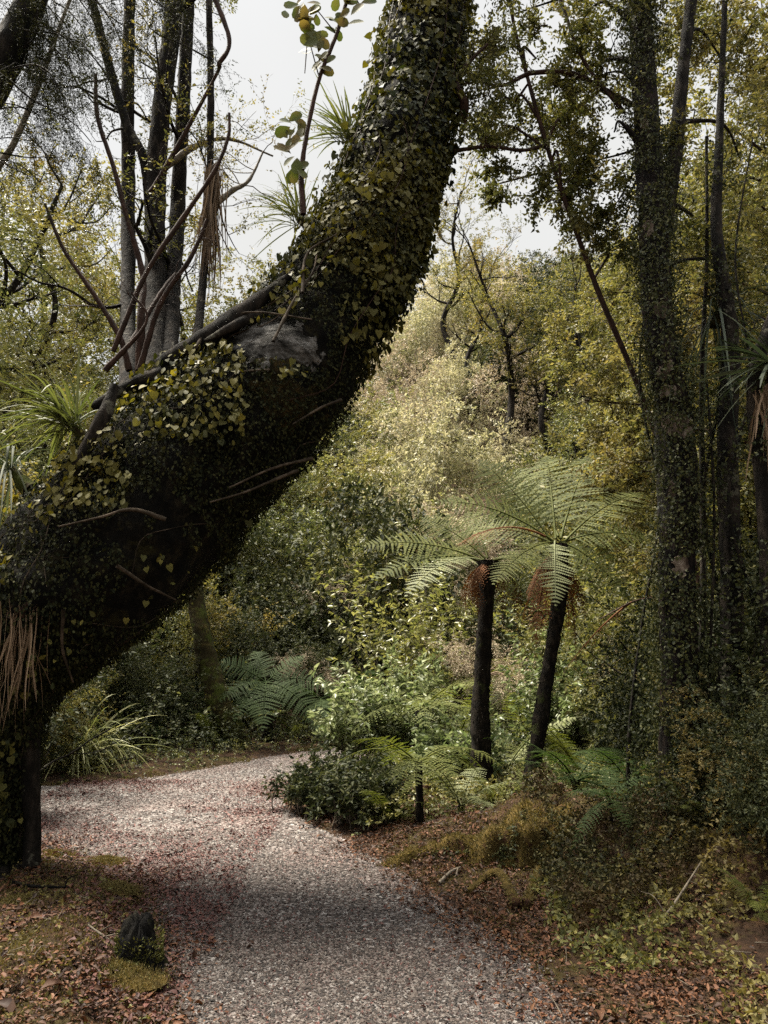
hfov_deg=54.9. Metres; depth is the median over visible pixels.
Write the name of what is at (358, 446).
pale bush
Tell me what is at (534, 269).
dark bush
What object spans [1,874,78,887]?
fallen stick
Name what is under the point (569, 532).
dark bush
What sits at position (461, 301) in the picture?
pale bush
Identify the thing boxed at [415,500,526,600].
dry twiggy bush
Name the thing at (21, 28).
drooping conifer
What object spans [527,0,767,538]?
golden foliage tree
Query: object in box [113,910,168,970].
tree stump
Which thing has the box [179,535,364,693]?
dark leaved bush
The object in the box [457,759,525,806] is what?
ground fern
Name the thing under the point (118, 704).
dark leaved bush
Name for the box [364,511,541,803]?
tree fern
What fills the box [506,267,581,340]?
dark bush
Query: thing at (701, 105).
forest tree
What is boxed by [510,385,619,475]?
olive bush
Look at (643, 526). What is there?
forest tree
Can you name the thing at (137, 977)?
moss hummock
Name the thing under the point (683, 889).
leaning dead stick
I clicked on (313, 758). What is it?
glossy low shrub
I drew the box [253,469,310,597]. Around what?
forest tree
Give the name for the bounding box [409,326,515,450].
pale bush
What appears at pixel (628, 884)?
bank undergrowth
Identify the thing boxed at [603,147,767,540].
forest tree
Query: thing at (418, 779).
young tree fern
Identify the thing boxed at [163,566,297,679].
dark bush
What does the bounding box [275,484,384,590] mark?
dark bush
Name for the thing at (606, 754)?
dark fern
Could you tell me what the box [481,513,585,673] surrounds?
dark leaved bush
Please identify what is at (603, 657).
golden leaved bush
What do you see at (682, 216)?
forest tree
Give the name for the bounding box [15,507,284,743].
leaved bush
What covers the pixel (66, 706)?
olive leaved bush
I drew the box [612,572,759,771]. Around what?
dark leaved bush
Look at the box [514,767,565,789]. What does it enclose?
ground fern
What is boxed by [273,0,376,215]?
leaved sprout
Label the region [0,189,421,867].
creeper
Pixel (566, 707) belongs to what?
silver fern
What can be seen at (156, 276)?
slender tree
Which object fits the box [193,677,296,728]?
dark fern
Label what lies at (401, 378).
undergrowth slope
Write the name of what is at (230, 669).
bush
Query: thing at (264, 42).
sky
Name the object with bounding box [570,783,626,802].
ground fern
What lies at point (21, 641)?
dead leaf skirt
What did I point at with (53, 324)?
forest tree
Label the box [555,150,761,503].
forest tree
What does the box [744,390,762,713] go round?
hanging vine
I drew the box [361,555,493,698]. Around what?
olive bush
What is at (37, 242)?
forest tree
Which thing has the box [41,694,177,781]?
flax tussock
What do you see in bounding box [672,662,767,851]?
dark leaved bush
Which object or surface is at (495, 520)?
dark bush
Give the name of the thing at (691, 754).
olive leaved bush
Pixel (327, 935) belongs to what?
path leaf scraps
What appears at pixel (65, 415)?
perching lily
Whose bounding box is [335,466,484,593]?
pale bush
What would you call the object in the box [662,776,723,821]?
ground fern
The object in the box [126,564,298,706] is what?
olive leaved bush
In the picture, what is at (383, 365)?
wispy bush
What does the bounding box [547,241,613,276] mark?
dark bush
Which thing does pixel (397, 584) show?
olive leaved bush
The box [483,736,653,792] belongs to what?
dark fern
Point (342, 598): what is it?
dry twiggy bush
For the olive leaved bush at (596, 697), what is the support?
on the ground
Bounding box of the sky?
[0,0,767,382]
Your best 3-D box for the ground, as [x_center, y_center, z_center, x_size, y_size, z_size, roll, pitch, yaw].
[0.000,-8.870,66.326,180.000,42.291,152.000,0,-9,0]
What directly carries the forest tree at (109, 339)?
on the ground
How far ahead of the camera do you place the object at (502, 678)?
11.03 m
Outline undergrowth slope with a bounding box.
[154,316,634,687]
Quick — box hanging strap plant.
[621,262,767,441]
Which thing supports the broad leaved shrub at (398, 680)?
on the ground
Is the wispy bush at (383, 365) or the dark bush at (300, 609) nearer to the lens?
the dark bush at (300, 609)
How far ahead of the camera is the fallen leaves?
3.64 m
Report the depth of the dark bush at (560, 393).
29.57 m
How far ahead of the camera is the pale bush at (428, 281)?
38.02 m
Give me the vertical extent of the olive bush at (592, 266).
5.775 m
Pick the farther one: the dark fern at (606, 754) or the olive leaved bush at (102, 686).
the olive leaved bush at (102, 686)
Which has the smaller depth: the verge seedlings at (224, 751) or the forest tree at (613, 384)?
the verge seedlings at (224, 751)
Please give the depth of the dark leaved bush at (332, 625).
13.88 m
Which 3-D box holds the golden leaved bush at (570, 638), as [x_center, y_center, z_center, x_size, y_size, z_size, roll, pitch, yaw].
[3.832,0.997,9.959,3.822,4.935,4.305,-3,-10,18]
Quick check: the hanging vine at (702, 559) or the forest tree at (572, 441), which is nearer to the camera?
the hanging vine at (702, 559)
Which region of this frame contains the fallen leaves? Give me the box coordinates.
[0,781,767,1023]
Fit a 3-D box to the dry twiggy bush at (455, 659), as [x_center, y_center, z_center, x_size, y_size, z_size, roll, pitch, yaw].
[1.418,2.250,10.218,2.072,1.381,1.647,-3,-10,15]
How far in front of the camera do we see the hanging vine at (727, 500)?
5.34 m
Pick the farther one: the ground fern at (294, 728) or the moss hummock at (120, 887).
the ground fern at (294, 728)
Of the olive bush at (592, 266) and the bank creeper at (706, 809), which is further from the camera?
the olive bush at (592, 266)
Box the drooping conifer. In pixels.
[0,0,256,252]
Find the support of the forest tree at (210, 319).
on the ground
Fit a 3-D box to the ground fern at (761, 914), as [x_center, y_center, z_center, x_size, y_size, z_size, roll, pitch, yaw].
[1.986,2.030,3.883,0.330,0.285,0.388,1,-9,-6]
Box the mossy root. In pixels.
[465,863,543,911]
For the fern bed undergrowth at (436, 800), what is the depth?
6.51 m
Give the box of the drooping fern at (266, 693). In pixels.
[219,651,335,741]
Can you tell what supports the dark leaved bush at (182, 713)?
on the ground
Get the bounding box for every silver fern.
[406,763,520,812]
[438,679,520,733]
[457,716,581,779]
[519,693,625,757]
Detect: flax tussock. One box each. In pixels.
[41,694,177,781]
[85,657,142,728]
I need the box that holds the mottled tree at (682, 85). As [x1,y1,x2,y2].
[634,0,767,781]
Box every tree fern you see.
[339,735,499,823]
[353,678,473,752]
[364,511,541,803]
[437,454,652,785]
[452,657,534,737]
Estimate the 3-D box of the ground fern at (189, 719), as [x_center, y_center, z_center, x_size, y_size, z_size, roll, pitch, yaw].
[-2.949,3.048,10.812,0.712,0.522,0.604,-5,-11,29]
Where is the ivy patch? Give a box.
[0,260,330,831]
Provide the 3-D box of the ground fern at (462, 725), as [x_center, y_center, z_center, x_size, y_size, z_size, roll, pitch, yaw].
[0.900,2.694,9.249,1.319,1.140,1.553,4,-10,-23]
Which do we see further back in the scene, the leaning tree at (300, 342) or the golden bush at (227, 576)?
the golden bush at (227, 576)
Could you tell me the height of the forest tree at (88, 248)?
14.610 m
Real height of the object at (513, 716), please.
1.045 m
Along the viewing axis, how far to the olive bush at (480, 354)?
33.44 m
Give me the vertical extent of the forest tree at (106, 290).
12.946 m
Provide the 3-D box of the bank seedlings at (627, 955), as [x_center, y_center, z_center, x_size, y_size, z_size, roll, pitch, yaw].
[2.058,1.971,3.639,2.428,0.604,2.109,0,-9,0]
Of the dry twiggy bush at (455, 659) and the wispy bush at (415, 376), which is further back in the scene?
the wispy bush at (415, 376)
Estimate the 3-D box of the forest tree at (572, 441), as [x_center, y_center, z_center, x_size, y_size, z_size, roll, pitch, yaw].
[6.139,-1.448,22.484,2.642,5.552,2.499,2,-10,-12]
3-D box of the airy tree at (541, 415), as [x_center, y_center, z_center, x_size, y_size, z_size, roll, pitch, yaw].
[5.949,-4.537,25.089,3.939,9.389,3.654,1,-9,-3]
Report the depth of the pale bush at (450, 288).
43.94 m
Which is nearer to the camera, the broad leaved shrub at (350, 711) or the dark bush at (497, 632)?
the broad leaved shrub at (350, 711)
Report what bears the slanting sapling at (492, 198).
on the ground
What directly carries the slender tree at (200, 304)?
on the ground
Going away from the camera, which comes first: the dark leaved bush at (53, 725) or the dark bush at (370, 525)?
the dark leaved bush at (53, 725)
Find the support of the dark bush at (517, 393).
on the ground
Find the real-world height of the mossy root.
0.124 m
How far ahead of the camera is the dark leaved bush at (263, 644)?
11.82 m
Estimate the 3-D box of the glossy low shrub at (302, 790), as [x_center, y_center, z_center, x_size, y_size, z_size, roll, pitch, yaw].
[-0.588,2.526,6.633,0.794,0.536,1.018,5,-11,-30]
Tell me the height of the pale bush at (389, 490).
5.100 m
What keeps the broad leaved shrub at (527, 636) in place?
on the ground
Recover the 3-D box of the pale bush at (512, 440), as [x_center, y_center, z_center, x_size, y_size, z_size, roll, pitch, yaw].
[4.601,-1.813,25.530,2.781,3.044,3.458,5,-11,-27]
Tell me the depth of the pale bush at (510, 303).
36.26 m
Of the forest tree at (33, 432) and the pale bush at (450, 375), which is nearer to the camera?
the forest tree at (33, 432)
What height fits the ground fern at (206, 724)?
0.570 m
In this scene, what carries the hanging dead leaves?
hanging from the slender tree at (200, 304)
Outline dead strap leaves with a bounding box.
[744,382,767,481]
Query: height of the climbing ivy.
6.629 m
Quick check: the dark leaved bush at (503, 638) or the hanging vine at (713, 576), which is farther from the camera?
the dark leaved bush at (503, 638)
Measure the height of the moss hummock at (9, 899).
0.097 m
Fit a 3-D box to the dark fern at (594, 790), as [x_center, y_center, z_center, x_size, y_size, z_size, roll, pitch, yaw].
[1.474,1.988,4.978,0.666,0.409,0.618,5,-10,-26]
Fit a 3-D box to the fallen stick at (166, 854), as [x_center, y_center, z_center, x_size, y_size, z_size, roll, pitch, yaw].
[-1.618,2.501,5.364,0.321,0.040,0.072,8,-12,-40]
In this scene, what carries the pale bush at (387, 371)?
on the ground
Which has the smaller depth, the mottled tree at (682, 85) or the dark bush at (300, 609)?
the mottled tree at (682, 85)
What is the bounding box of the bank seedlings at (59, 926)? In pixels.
[0,853,150,1023]
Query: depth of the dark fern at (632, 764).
5.59 m
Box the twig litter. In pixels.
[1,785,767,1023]
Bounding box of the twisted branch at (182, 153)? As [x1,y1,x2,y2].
[123,74,332,236]
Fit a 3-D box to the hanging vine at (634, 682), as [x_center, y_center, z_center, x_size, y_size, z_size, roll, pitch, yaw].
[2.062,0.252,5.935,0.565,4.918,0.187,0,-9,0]
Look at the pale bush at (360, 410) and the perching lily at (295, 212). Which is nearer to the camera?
the perching lily at (295, 212)
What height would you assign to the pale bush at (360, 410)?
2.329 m
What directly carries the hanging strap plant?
hanging from the creeper clad tree at (676, 620)
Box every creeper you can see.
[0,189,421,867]
[606,743,767,850]
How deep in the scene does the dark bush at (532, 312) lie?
32.78 m
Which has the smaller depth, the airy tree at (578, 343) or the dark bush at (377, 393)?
the airy tree at (578, 343)
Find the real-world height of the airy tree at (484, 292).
11.736 m
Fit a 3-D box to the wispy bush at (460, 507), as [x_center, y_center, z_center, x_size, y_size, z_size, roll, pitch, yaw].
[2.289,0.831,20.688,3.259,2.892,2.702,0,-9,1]
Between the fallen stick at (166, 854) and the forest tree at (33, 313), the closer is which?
the fallen stick at (166, 854)
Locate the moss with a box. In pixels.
[0,741,763,1023]
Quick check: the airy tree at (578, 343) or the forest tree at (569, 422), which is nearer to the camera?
the forest tree at (569, 422)
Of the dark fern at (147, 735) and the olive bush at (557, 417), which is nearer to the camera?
the dark fern at (147, 735)
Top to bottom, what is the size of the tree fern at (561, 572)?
3.734 m
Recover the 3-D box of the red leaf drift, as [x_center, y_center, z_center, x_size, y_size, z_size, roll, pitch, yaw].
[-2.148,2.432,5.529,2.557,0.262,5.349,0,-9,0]
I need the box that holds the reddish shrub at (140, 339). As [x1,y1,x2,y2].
[44,0,264,373]
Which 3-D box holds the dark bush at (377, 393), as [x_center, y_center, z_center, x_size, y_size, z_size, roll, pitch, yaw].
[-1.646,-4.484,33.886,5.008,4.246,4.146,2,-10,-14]
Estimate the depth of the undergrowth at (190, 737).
9.49 m
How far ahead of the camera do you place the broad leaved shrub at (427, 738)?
7.39 m
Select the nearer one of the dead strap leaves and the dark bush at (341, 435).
the dead strap leaves
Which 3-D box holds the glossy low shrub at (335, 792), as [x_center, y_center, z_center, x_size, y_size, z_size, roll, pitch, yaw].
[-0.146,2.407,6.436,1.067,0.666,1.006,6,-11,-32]
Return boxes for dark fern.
[106,692,195,747]
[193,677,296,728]
[196,714,246,740]
[273,678,369,744]
[317,670,389,710]
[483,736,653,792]
[550,749,657,804]
[564,770,658,848]
[611,761,657,789]
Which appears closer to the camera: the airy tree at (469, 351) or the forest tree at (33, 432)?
the forest tree at (33, 432)
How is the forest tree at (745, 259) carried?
on the ground
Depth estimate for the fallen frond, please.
6.50 m
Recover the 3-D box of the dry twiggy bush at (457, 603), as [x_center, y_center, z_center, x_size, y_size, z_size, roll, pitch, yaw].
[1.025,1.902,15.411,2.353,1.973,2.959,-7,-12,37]
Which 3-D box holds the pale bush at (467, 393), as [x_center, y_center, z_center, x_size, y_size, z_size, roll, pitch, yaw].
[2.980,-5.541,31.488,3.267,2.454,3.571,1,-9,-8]
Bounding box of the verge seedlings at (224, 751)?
[41,696,633,784]
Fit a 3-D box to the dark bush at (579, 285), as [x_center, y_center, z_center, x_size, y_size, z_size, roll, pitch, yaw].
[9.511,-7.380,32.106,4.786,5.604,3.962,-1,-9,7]
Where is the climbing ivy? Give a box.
[242,0,480,400]
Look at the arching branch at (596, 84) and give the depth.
6.75 m
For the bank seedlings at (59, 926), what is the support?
on the ground
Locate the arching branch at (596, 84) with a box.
[443,0,661,201]
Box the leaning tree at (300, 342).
[0,0,466,880]
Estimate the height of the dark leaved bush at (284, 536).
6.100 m
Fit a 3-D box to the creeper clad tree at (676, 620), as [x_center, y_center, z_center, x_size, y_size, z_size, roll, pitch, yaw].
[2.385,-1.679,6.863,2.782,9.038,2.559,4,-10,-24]
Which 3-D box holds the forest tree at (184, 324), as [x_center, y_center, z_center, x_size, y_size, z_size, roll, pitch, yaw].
[-6.735,-2.676,21.726,7.207,12.704,5.893,-3,-10,19]
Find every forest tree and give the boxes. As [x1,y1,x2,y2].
[0,91,120,460]
[0,115,143,506]
[0,151,120,470]
[0,186,48,418]
[0,215,138,461]
[0,348,97,524]
[14,382,116,488]
[35,295,138,478]
[82,198,254,420]
[183,286,282,510]
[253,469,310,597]
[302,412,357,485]
[531,344,708,588]
[537,384,605,483]
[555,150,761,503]
[574,59,767,573]
[592,268,756,577]
[592,330,648,496]
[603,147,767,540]
[605,217,761,548]
[610,81,767,536]
[663,127,764,306]
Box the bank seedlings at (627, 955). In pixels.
[529,806,767,1023]
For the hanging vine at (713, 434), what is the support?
hanging from the gaunt tree at (724, 450)
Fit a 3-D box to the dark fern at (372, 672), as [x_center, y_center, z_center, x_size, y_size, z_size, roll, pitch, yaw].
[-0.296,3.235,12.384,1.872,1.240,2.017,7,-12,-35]
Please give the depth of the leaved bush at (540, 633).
10.59 m
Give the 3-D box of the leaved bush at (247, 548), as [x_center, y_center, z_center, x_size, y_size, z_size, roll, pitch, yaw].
[-1.711,1.683,15.103,5.356,5.536,5.379,6,-11,-34]
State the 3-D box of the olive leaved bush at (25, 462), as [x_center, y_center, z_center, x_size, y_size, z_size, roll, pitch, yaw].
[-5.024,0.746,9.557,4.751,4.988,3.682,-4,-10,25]
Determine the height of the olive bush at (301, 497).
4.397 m
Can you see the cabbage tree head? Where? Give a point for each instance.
(764, 373)
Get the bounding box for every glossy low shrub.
[261,757,358,822]
[275,740,392,812]
[309,745,422,829]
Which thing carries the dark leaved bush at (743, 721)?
on the ground
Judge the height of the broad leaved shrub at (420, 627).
3.482 m
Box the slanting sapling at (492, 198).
[460,0,716,669]
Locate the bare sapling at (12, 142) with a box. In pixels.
[0,0,71,170]
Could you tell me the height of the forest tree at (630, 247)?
11.103 m
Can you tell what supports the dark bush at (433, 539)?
on the ground
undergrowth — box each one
[41,679,644,782]
[45,646,648,774]
[351,739,656,835]
[503,762,752,929]
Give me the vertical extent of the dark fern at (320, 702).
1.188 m
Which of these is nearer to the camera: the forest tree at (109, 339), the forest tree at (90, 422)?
the forest tree at (90, 422)
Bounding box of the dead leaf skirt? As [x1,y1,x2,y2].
[0,599,53,742]
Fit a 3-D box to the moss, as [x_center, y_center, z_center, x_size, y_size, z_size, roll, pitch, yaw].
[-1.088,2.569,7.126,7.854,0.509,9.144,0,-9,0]
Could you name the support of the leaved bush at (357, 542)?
on the ground
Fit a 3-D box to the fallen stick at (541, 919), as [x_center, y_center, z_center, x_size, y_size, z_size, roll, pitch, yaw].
[0.917,2.229,4.035,0.151,0.038,0.020,-5,-11,29]
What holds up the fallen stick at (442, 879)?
on the ground
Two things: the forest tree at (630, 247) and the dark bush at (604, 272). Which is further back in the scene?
the dark bush at (604, 272)
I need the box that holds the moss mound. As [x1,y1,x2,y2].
[375,797,579,870]
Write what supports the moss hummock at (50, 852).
on the ground
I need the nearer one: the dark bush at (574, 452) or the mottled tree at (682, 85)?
the mottled tree at (682, 85)
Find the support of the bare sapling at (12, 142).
on the ground
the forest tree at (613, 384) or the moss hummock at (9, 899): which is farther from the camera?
the forest tree at (613, 384)
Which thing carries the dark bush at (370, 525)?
on the ground
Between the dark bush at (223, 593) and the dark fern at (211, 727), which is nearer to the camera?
the dark fern at (211, 727)
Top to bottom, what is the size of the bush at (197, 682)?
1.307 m
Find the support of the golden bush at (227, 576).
on the ground
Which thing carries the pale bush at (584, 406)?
on the ground
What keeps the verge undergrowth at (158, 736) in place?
on the ground
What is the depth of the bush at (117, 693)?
10.75 m
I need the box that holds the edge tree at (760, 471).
[704,255,767,809]
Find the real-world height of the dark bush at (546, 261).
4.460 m
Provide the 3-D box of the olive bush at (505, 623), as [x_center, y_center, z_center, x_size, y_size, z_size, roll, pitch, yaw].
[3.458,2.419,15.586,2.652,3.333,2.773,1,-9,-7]
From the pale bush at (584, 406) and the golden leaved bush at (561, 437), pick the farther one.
the pale bush at (584, 406)
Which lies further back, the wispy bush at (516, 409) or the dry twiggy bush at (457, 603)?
the wispy bush at (516, 409)
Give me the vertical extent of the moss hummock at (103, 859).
0.124 m
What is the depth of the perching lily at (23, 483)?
5.28 m
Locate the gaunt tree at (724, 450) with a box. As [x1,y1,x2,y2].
[566,0,767,817]
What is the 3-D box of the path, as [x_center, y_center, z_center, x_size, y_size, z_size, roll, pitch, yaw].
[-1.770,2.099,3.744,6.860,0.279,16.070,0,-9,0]
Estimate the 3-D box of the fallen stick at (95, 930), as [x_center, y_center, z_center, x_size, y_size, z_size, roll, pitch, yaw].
[-1.250,2.115,3.605,0.406,0.194,0.114,-1,-9,3]
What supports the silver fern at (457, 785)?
on the ground
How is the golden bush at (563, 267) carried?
on the ground
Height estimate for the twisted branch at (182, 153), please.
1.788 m
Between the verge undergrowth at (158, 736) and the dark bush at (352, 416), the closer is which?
the verge undergrowth at (158, 736)
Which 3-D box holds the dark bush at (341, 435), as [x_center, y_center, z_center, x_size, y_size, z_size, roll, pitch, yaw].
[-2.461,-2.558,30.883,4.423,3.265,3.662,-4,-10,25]
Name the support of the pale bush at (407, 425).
on the ground
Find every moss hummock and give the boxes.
[0,892,38,905]
[41,847,78,857]
[85,853,134,869]
[95,879,149,901]
[96,955,173,998]
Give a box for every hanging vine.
[618,313,660,799]
[692,136,713,672]
[697,380,725,785]
[698,258,730,758]
[717,136,760,725]
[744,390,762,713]
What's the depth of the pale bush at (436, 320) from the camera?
34.03 m
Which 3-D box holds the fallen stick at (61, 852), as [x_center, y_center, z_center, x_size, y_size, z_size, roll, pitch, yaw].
[-2.311,2.453,5.336,0.178,0.056,0.837,6,-11,-33]
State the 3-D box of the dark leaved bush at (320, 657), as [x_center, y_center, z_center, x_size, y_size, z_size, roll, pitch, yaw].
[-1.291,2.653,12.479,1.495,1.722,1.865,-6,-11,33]
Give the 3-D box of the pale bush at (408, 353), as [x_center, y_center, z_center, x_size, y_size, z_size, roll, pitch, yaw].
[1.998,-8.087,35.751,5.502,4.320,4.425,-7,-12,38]
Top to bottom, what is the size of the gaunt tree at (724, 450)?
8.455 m
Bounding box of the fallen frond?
[566,597,651,669]
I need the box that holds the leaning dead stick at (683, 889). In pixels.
[630,861,701,917]
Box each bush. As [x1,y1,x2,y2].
[0,360,211,699]
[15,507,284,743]
[40,635,190,770]
[42,662,124,764]
[61,659,123,734]
[64,617,186,741]
[106,628,215,739]
[115,623,179,701]
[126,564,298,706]
[143,648,233,710]
[144,548,257,672]
[157,465,356,673]
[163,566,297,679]
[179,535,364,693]
[185,572,338,715]
[189,640,279,704]
[221,478,431,704]
[239,592,354,696]
[258,618,352,714]
[261,470,347,545]
[261,531,411,683]
[264,496,430,680]
[268,645,355,707]
[271,484,360,558]
[272,469,467,712]
[273,425,444,597]
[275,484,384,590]
[284,561,389,640]
[304,530,464,666]
[306,416,373,475]
[308,401,393,484]
[321,470,461,608]
[324,434,401,503]
[331,379,397,433]
[331,379,441,503]
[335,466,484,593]
[343,393,386,441]
[345,487,455,564]
[347,522,498,681]
[350,318,448,448]
[355,382,481,511]
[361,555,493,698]
[369,298,423,387]
[372,360,460,446]
[377,559,505,641]
[379,376,517,544]
[380,297,474,382]
[397,503,516,624]
[402,291,467,372]
[407,246,488,344]
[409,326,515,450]
[413,266,492,322]
[415,281,462,323]
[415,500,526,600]
[416,626,537,715]
[418,358,474,403]
[432,488,510,577]
[442,260,508,333]
[444,575,550,714]
[446,247,505,323]
[451,505,570,641]
[456,309,528,377]
[458,278,559,342]
[460,321,566,458]
[460,356,542,439]
[461,242,528,304]
[464,319,550,437]
[473,513,658,654]
[475,260,545,354]
[477,416,548,495]
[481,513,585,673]
[486,449,571,573]
[492,554,545,656]
[493,602,522,644]
[493,608,621,750]
[494,268,580,387]
[497,423,655,639]
[499,382,756,753]
[501,263,543,295]
[502,258,566,313]
[503,600,654,768]
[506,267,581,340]
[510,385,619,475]
[515,239,597,282]
[515,404,756,682]
[519,339,599,423]
[537,239,614,333]
[542,528,754,776]
[546,510,634,587]
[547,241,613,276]
[547,425,614,469]
[552,384,623,428]
[554,272,638,368]
[561,565,659,778]
[564,246,636,293]
[573,243,639,334]
[584,546,753,786]
[586,622,647,718]
[611,649,767,842]
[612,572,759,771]
[615,666,767,832]
[655,652,767,864]
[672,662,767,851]
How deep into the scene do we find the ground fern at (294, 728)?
10.91 m
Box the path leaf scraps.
[41,745,577,1023]
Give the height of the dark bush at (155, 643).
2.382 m
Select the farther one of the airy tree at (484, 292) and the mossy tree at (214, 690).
the airy tree at (484, 292)
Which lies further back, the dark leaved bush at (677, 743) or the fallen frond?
the fallen frond
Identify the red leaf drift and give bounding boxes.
[17,777,291,1023]
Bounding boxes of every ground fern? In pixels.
[167,707,205,732]
[180,713,234,745]
[272,714,312,738]
[352,776,431,825]
[407,685,507,738]
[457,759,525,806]
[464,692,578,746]
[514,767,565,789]
[527,711,625,774]
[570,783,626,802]
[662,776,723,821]
[712,867,767,920]
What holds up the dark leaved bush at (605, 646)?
on the ground
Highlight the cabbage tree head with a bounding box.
[671,310,767,448]
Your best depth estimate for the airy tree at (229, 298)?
20.51 m
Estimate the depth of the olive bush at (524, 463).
20.67 m
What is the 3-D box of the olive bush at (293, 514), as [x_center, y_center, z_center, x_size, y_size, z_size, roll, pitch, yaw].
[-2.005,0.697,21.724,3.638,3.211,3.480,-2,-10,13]
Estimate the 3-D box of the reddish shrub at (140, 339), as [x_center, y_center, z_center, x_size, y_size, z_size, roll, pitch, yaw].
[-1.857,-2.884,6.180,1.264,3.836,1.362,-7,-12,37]
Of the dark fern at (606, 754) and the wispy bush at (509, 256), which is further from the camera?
the wispy bush at (509, 256)
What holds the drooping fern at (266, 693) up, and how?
on the ground
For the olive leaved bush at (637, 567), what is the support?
on the ground
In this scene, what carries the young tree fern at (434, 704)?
on the ground
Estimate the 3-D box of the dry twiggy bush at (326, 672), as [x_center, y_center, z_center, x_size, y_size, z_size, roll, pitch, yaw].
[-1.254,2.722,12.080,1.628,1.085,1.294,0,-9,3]
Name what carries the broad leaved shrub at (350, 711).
on the ground
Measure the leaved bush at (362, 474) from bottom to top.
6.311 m
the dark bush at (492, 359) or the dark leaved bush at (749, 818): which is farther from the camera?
the dark bush at (492, 359)
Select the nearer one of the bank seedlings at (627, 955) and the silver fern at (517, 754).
the bank seedlings at (627, 955)
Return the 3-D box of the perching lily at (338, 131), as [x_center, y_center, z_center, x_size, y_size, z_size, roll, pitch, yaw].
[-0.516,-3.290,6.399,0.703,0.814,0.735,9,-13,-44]
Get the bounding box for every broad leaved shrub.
[306,522,541,732]
[306,656,442,759]
[360,635,470,754]
[401,701,510,788]
[493,527,633,736]
[494,604,629,762]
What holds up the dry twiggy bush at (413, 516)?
on the ground
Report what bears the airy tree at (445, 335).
on the ground
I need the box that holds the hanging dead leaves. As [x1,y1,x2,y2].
[189,159,227,302]
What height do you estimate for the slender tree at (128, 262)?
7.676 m
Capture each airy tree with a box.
[179,238,275,340]
[416,131,504,393]
[435,162,567,494]
[442,212,526,429]
[498,252,605,505]
[526,219,636,459]
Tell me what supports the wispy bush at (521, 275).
on the ground
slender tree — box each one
[0,0,264,409]
[45,2,173,214]
[52,0,198,370]
[89,0,200,352]
[100,0,304,334]
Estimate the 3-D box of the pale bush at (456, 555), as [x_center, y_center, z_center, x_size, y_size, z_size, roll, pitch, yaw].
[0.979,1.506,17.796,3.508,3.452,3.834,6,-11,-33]
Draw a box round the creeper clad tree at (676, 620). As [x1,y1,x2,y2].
[465,0,767,813]
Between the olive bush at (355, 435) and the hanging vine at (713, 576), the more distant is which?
the olive bush at (355, 435)
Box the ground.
[0,312,767,1023]
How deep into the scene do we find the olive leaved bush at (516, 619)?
11.46 m
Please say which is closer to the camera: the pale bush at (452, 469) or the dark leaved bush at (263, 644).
the dark leaved bush at (263, 644)
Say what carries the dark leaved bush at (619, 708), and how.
on the ground
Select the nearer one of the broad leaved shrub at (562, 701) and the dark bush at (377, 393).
the broad leaved shrub at (562, 701)
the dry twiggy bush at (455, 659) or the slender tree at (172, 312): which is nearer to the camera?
the slender tree at (172, 312)
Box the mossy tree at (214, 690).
[180,574,257,746]
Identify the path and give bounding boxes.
[41,743,571,1023]
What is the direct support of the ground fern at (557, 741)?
on the ground
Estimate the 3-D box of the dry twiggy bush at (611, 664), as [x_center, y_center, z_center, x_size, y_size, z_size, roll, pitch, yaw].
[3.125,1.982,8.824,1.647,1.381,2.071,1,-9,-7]
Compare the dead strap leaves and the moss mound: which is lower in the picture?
the moss mound
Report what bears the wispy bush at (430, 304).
on the ground
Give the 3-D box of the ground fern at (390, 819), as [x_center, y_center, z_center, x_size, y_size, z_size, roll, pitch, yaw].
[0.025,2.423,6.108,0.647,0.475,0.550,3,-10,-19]
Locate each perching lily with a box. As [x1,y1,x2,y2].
[0,347,106,502]
[0,435,58,525]
[234,163,320,258]
[297,70,370,157]
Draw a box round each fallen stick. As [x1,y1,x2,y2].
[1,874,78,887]
[43,844,77,860]
[87,924,162,970]
[141,851,182,859]
[437,866,460,884]
[538,918,564,921]
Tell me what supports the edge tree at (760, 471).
on the ground
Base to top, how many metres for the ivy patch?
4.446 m
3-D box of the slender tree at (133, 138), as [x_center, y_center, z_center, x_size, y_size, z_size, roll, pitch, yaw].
[-3.221,-4.712,7.311,1.899,4.490,2.282,-4,-10,21]
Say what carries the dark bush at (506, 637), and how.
on the ground
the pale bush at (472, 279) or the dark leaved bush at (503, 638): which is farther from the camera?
the pale bush at (472, 279)
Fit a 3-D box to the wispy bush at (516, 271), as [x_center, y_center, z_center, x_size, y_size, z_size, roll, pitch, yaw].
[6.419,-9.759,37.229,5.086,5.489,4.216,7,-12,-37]

